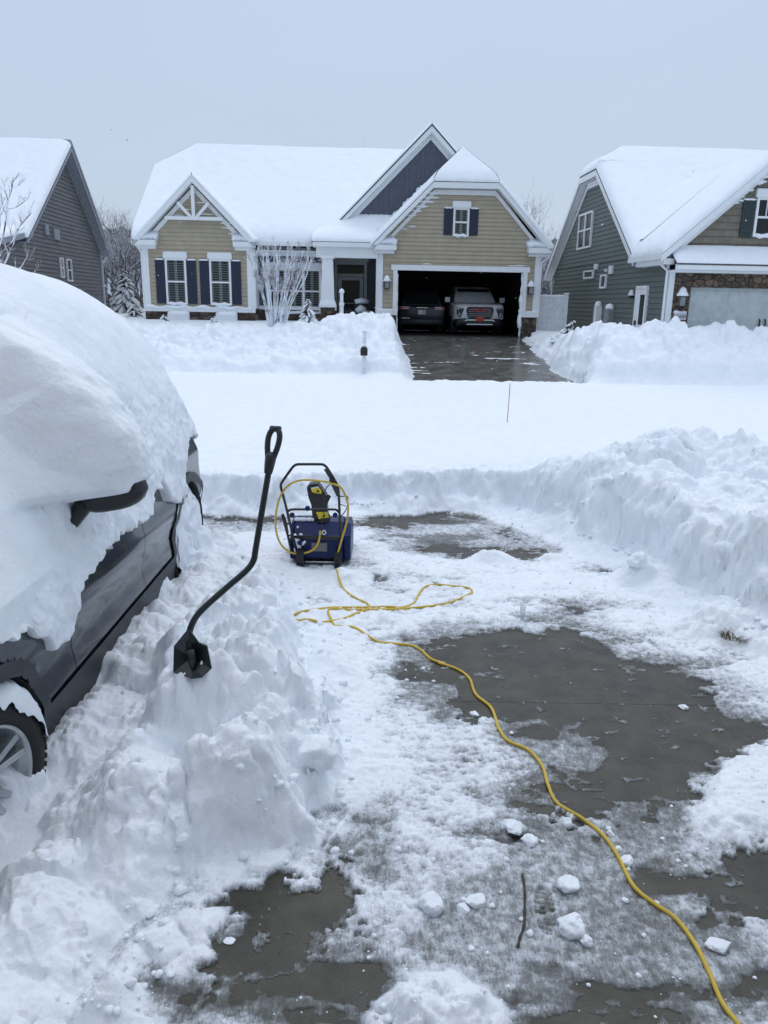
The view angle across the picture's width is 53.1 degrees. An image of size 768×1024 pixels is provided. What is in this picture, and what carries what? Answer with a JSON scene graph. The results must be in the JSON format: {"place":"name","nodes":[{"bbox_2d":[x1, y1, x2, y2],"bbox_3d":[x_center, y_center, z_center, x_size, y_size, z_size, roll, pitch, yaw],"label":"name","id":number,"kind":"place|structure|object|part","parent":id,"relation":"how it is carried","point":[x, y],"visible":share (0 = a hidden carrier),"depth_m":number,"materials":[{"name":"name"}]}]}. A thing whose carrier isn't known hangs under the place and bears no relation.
{"place":"outdoors","nodes":[
{"label":"outdoors","id":0,"kind":"place"},
{"bbox_2d":[104,227,556,269],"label":"wooded ridge","id":1,"kind":"structure","parent":0,"point":[554,242],"depth_m":120.18,"materials":[{"name":"grey plant"}]},
{"bbox_2d":[354,298,370,314],"bbox_3d":[-0.804,-7.917,30.766,0.730,1.279,0.835,-5,16,-22],"label":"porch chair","id":2,"kind":"object","parent":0,"point":[360,305],"visible":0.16,"depth_m":30.79,"materials":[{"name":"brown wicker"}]},
{"bbox_2d":[0,311,767,1023],"bbox_3d":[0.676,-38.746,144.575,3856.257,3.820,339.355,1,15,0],"label":"snow ground","id":3,"kind":"structure","parent":0,"point":[650,437],"depth_m":4.42,"materials":[{"name":"white snow"}]},
{"bbox_2d":[0,173,44,272],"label":"bare tree","id":4,"kind":"object","parent":3,"relation":"on","point":[14,235],"visible":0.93,"depth_m":16.01,"materials":[{"name":"white plant"}]},
{"bbox_2d":[0,137,110,304],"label":"house","id":5,"kind":"structure","parent":3,"relation":"on","point":[62,230],"depth_m":32.67,"materials":[{"name":"grey plastic"}]},
{"bbox_2d":[58,257,64,277],"bbox_3d":[-13.995,-10.616,33.402,0.090,0.842,0.390,0,15,-3],"label":"window","id":6,"kind":"structure","parent":5,"relation":"in","point":[62,272],"depth_m":33.35,"materials":[{"name":"white paint"}]},
{"bbox_2d":[65,259,73,281],"bbox_3d":[-14.040,-10.785,34.292,0.090,0.966,0.592,0,15,-3],"label":"window","id":7,"kind":"structure","parent":5,"relation":"in","point":[69,270],"depth_m":34.35,"materials":[{"name":"white paint"}]},
{"bbox_2d":[92,192,138,279],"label":"bare tree","id":8,"kind":"object","parent":3,"relation":"on","point":[113,235],"visible":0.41,"depth_m":44.42,"materials":[{"name":"brown plant"}]},
{"bbox_2d":[101,214,140,307],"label":"bare tree","id":9,"kind":"object","parent":3,"relation":"on","point":[110,292],"visible":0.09,"depth_m":47.95,"materials":[{"name":"brown plant"}]},
{"bbox_2d":[101,237,141,288],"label":"bare tree","id":10,"kind":"object","parent":3,"relation":"on","point":[107,266],"visible":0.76,"depth_m":40.87,"materials":[{"name":"brown plant"}]},
{"bbox_2d":[108,210,141,305],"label":"bare tree","id":11,"kind":"object","parent":3,"relation":"on","point":[137,279],"visible":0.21,"depth_m":49.23,"materials":[{"name":"brown plant"}]},
{"bbox_2d":[109,269,143,312],"bbox_3d":[-12.951,-10.722,38.577,2.116,2.848,2.165,1,15,0],"label":"snowy conifer","id":12,"kind":"object","parent":3,"relation":"on","point":[122,300],"visible":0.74,"depth_m":38.25,"materials":[{"name":"white snow"}]},
{"bbox_2d":[124,303,143,316],"bbox_3d":[-10.508,-8.054,32.010,1.408,1.221,1.151,11,18,33],"label":"snowy shrub","id":13,"kind":"object","parent":3,"relation":"on","point":[132,312],"visible":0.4,"depth_m":31.93,"materials":[{"name":"white snow"}]},
{"bbox_2d":[159,315,169,321],"bbox_3d":[-8.028,-6.927,28.206,0.463,0.612,0.522,5,16,13],"label":"snowy shrub","id":14,"kind":"object","parent":3,"relation":"on","point":[163,318],"visible":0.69,"depth_m":28.11,"materials":[{"name":"white snow"}]},
{"bbox_2d":[176,832,189,845],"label":"snow chunk","id":15,"kind":"object","parent":3,"relation":"on","point":[183,839],"visible":1,"depth_m":3.28,"materials":[{"name":"white snow"}]},
{"bbox_2d":[208,316,217,322],"bbox_3d":[-6.212,-6.864,28.189,0.454,0.609,0.391,13,19,38],"label":"snowy shrub","id":16,"kind":"object","parent":3,"relation":"on","point":[213,319],"visible":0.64,"depth_m":28.09,"materials":[{"name":"white snow"}]},
{"bbox_2d":[173,426,282,678],"bbox_3d":[-0.818,0.208,4.180,0.202,1.278,0.749,15,21,42],"label":"snow shovel","id":17,"kind":"object","parent":3,"relation":"on","point":[191,651],"visible":1,"depth_m":4.15,"materials":[{"name":"black plastic"}]},
{"bbox_2d":[243,236,313,326],"bbox_3d":[-3.412,-7.637,25.457,2.278,3.074,1.337,1,15,0],"label":"bare shrub","id":18,"kind":"object","parent":3,"relation":"on","point":[274,317],"visible":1,"depth_m":25.43,"materials":[{"name":"white plant"}]},
{"bbox_2d":[298,299,318,323],"bbox_3d":[-2.740,-7.026,27.679,0.852,1.260,0.862,6,16,17],"label":"snowy shrub","id":19,"kind":"object","parent":3,"relation":"on","point":[307,315],"visible":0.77,"depth_m":27.60,"materials":[{"name":"white snow"}]},
{"bbox_2d":[279,463,353,567],"bbox_3d":[-0.611,-0.036,7.145,0.614,1.080,1.109,1,15,0],"label":"snow blower","id":20,"kind":"object","parent":3,"relation":"on","point":[304,534],"visible":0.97,"depth_m":7.16,"materials":[{"name":"blue plastic"}]},
{"bbox_2d":[296,734,337,773],"bbox_3d":[-0.329,1.192,3.808,0.202,0.179,0.205,1,15,0],"label":"snow chunk","id":21,"kind":"object","parent":3,"relation":"on","point":[317,753],"visible":1,"depth_m":3.73,"materials":[{"name":"white snow"}]},
{"bbox_2d":[104,232,554,307],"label":"woodland brush","id":22,"kind":"object","parent":3,"relation":"on","point":[134,287],"visible":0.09,"depth_m":52.13,"materials":[{"name":"brown plant"}]},
{"bbox_2d":[339,289,343,312],"bbox_3d":[-1.560,-7.514,28.328,0.200,1.390,0.200,1,15,0],"label":"newel post","id":23,"kind":"object","parent":3,"relation":"on","point":[341,302],"visible":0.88,"depth_m":28.20,"materials":[{"name":"white paint"}]},
{"bbox_2d":[131,121,554,337],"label":"house","id":24,"kind":"structure","parent":3,"relation":"on","point":[429,207],"depth_m":29.27,"materials":[{"name":"beige plastic"}]},
{"bbox_2d":[162,251,187,305],"bbox_3d":[-7.811,-8.756,28.885,0.880,1.962,0.140,0,15,-3],"label":"window","id":25,"kind":"structure","parent":24,"relation":"in","point":[175,262],"depth_m":28.89,"materials":[{"name":"white paint"}]},
{"bbox_2d":[207,252,231,305],"bbox_3d":[-6.163,-8.750,28.969,0.900,1.962,0.140,0,15,-3],"label":"window","id":26,"kind":"structure","parent":24,"relation":"in","point":[219,262],"depth_m":28.97,"materials":[{"name":"white paint"}]},
{"bbox_2d":[267,261,321,313],"bbox_3d":[-3.527,-8.814,30.327,2.200,2.002,0.140,0,15,-3],"label":"window","id":27,"kind":"structure","parent":24,"relation":"in","point":[310,289],"depth_m":30.34,"materials":[{"name":"white paint"}]},
{"bbox_2d":[338,277,362,313],"bbox_3d":[-1.405,-8.818,32.398,1.040,2.100,0.085,0,15,-3],"label":"door","id":28,"kind":"structure","parent":24,"relation":"in","point":[352,287],"depth_m":32.28,"materials":[{"name":"black glass"}]},
{"bbox_2d":[397,290,444,332],"bbox_3d":[1.451,-8.839,33.859,2.000,1.750,4.780,0,15,-3],"label":"parked suv","id":29,"kind":"object","parent":24,"relation":"in","point":[421,307],"visible":0.74,"depth_m":31.70,"materials":[{"name":"grey paint"}]},
{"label":"rear window","id":30,"kind":"part","parent":29,"relation":"part of","materials":[{"name":"black glass"}]},
{"bbox_2d":[452,201,470,237],"bbox_3d":[2.895,-10.960,28.815,0.700,1.312,0.140,0,15,-3],"label":"window","id":31,"kind":"structure","parent":24,"relation":"in","point":[461,209],"depth_m":28.81,"materials":[{"name":"white paint"}]},
{"bbox_2d":[441,284,504,334],"bbox_3d":[3.729,-8.810,33.347,2.520,2.040,5.400,0,15,-3],"label":"parked suv","id":32,"kind":"object","parent":24,"relation":"in","point":[481,308],"visible":0.91,"depth_m":31.42,"materials":[{"name":"white paint"}]},
{"bbox_2d":[359,331,367,373],"bbox_3d":[-0.580,-4.432,21.552,0.240,1.260,0.545,1,15,0],"label":"mailbox","id":33,"kind":"object","parent":3,"relation":"on","point":[363,349],"visible":0.91,"depth_m":21.49,"materials":[{"name":"black plastic"}]},
{"bbox_2d":[417,891,443,916],"bbox_3d":[0.195,1.606,3.141,0.094,0.078,0.097,-11,19,-38],"label":"snow chunk","id":34,"kind":"object","parent":3,"relation":"on","point":[431,903],"visible":1,"depth_m":3.12,"materials":[{"name":"white snow"}]},
{"bbox_2d":[456,902,469,913],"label":"snow chunk","id":35,"kind":"object","parent":3,"relation":"on","point":[463,907],"visible":1,"depth_m":3.13,"materials":[{"name":"white snow"}]},
{"bbox_2d":[465,893,485,908],"bbox_3d":[0.379,1.607,3.184,0.088,0.043,0.082,1,15,0],"label":"snow chunk","id":36,"kind":"object","parent":3,"relation":"on","point":[476,900],"visible":1,"depth_m":3.16,"materials":[{"name":"white snow"}]},
{"bbox_2d":[505,819,521,834],"bbox_3d":[0.611,1.486,3.610,0.081,0.054,0.090,1,15,0],"label":"snow chunk","id":37,"kind":"object","parent":3,"relation":"on","point":[513,826],"visible":1,"depth_m":3.59,"materials":[{"name":"white snow"}]},
{"bbox_2d":[517,873,526,947],"bbox_3d":[0.568,1.623,3.145,0.031,0.017,0.401,4,16,12],"label":"twig","id":38,"kind":"object","parent":3,"relation":"on","point":[524,915],"visible":1,"depth_m":3.12,"materials":[{"name":"brown wood"}]},
{"bbox_2d":[520,833,537,846],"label":"snow chunk","id":39,"kind":"object","parent":3,"relation":"on","point":[529,840],"visible":1,"depth_m":3.53,"materials":[{"name":"white snow"}]},
{"bbox_2d":[522,188,555,280],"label":"bare tree","id":40,"kind":"object","parent":3,"relation":"on","point":[538,216],"visible":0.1,"depth_m":44.56,"materials":[{"name":"plant"}]},
{"bbox_2d":[538,271,553,294],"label":"bare tree","id":41,"kind":"object","parent":3,"relation":"on","point":[544,287],"visible":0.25,"depth_m":43.85,"materials":[{"name":"grey plant"}]},
{"bbox_2d":[540,224,556,288],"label":"bare tree","id":42,"kind":"object","parent":3,"relation":"on","point":[548,260],"visible":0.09,"depth_m":49.11,"materials":[{"name":"grey plant"}]},
{"bbox_2d":[536,293,568,330],"bbox_3d":[6.628,-7.736,30.593,1.320,1.910,0.190,0,15,-3],"label":"vinyl fence","id":43,"kind":"object","parent":3,"relation":"on","point":[553,309],"visible":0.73,"depth_m":30.50,"materials":[{"name":"white plastic"}]},
{"bbox_2d":[549,320,575,342],"bbox_3d":[6.067,-5.941,26.063,0.638,1.308,0.735,32,23,-8],"label":"snowy shrub","id":44,"kind":"object","parent":3,"relation":"on","point":[562,331],"visible":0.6,"depth_m":25.95,"materials":[{"name":"white snow"}]},
{"bbox_2d":[556,874,579,893],"bbox_3d":[0.784,1.590,3.272,0.100,0.062,0.104,1,15,0],"label":"snow chunk","id":45,"kind":"object","parent":3,"relation":"on","point":[567,884],"visible":1,"depth_m":3.25,"materials":[{"name":"white snow"}]},
{"bbox_2d":[557,912,585,939],"bbox_3d":[0.742,1.644,3.044,0.103,0.085,0.116,1,15,0],"label":"snow chunk","id":46,"kind":"object","parent":3,"relation":"on","point":[571,926],"visible":0.99,"depth_m":3.02,"materials":[{"name":"white snow"}]},
{"bbox_2d":[580,934,592,946],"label":"snow chunk","id":47,"kind":"object","parent":3,"relation":"on","point":[586,940],"visible":1,"depth_m":2.98,"materials":[{"name":"white snow"}]},
{"bbox_2d":[607,829,614,836],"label":"snow chunk","id":48,"kind":"object","parent":3,"relation":"on","point":[610,833],"visible":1,"depth_m":3.59,"materials":[{"name":"white snow"}]},
{"bbox_2d":[615,845,621,851],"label":"snow chunk","id":49,"kind":"object","parent":3,"relation":"on","point":[618,848],"visible":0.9,"depth_m":3.50,"materials":[{"name":"white snow"}]},
{"bbox_2d":[621,855,632,866],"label":"snow chunk","id":50,"kind":"object","parent":3,"relation":"on","point":[627,860],"visible":1,"depth_m":3.41,"materials":[{"name":"white snow"}]},
{"bbox_2d":[626,552,647,568],"bbox_3d":[2.255,0.429,6.805,0.185,0.161,0.192,1,15,0],"label":"snow chunk","id":51,"kind":"object","parent":3,"relation":"on","point":[636,559],"visible":1,"depth_m":6.75,"materials":[{"name":"white snow"}]},
{"bbox_2d":[544,146,767,330],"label":"house","id":52,"kind":"structure","parent":3,"relation":"on","point":[670,238],"depth_m":25.39,"materials":[{"name":"green"}]},
{"bbox_2d":[576,210,594,249],"bbox_3d":[8.168,-11.418,31.212,0.090,1.379,1.830,0,15,-3],"label":"window","id":53,"kind":"structure","parent":52,"relation":"in","point":[585,222],"depth_m":31.17,"materials":[{"name":"white glass"}]},
{"bbox_2d":[583,270,594,278],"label":"window","id":54,"kind":"structure","parent":52,"relation":"in","point":[589,274],"depth_m":30.67,"materials":[{"name":"white paint"}]},
{"bbox_2d":[599,274,607,288],"bbox_3d":[8.270,-8.687,28.983,0.090,0.513,0.651,0,15,-3],"label":"window","id":55,"kind":"structure","parent":52,"relation":"in","point":[603,278],"depth_m":29.00,"materials":[{"name":"white paint"}]},
{"bbox_2d":[632,285,649,327],"bbox_3d":[8.438,-6.325,25.406,0.100,2.208,0.987,0,15,-3],"label":"door","id":56,"kind":"structure","parent":52,"relation":"in","point":[642,292],"depth_m":25.27,"materials":[{"name":"white paint"}]},
{"bbox_2d":[687,289,767,330],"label":"garage door","id":57,"kind":"structure","parent":52,"relation":"in","point":[749,309],"depth_m":23.63,"materials":[{"name":"white metal"}]},
{"bbox_2d":[752,188,767,238],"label":"window","id":58,"kind":"structure","parent":52,"relation":"in","point":[760,225],"depth_m":22.82,"materials":[{"name":"white glass"}]},
{"bbox_2d":[704,937,730,954],"bbox_3d":[1.300,1.681,2.987,0.100,0.048,0.073,-11,20,-38],"label":"snow chunk","id":59,"kind":"object","parent":3,"relation":"on","point":[718,945],"visible":1,"depth_m":2.97,"materials":[{"name":"white snow"}]},
{"bbox_2d":[716,627,749,642],"bbox_3d":[2.609,0.893,5.642,0.375,0.075,0.290,1,15,0],"label":"grass tuft","id":60,"kind":"object","parent":3,"relation":"on","point":[726,635],"visible":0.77,"depth_m":5.64,"materials":[{"name":"brown plant"}]},
{"bbox_2d":[0,0,767,240],"label":"sky","id":61,"kind":"structure","parent":0,"point":[563,85],"materials":[{"name":"grey"}]},
{"bbox_2d":[106,98,745,645],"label":"falling snowflakes","id":62,"kind":"object","parent":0,"point":[348,246],"visible":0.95,"depth_m":5.69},
{"bbox_2d":[178,513,767,1023],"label":"driveway","id":63,"kind":"structure","parent":0,"point":[664,769],"depth_m":4.15,"materials":[{"name":"concrete"}]},
{"bbox_2d":[0,263,202,815],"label":"parked suv","id":64,"kind":"object","parent":63,"relation":"on","point":[101,487],"visible":1,"depth_m":4.21,"materials":[{"name":"paint"}]},
{"bbox_2d":[223,937,235,944],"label":"snow chunk","id":65,"kind":"object","parent":63,"relation":"on","point":[229,940],"visible":1,"depth_m":2.98,"materials":[{"name":"white snow"}]},
{"bbox_2d":[469,711,478,716],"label":"snow chunk","id":66,"kind":"object","parent":63,"relation":"on","point":[474,713],"visible":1,"depth_m":4.64,"materials":[{"name":"white snow"}]},
{"bbox_2d":[478,717,488,723],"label":"snow chunk","id":67,"kind":"object","parent":63,"relation":"on","point":[485,720],"visible":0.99,"depth_m":4.54,"materials":[{"name":"white snow"}]},
{"bbox_2d":[274,479,740,1023],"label":"extension cord","id":68,"kind":"object","parent":63,"relation":"on","point":[656,905],"visible":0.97,"depth_m":4.87,"materials":[{"name":"yellow rubber"}]},
{"bbox_2d":[678,704,688,709],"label":"snow chunk","id":69,"kind":"object","parent":63,"relation":"on","point":[683,706],"visible":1,"depth_m":4.77,"materials":[{"name":"white snow"}]},
{"bbox_2d":[399,336,573,382],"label":"opposite driveway","id":70,"kind":"structure","parent":0,"point":[459,363],"depth_m":25.11,"materials":[{"name":"concrete"}]}
]}

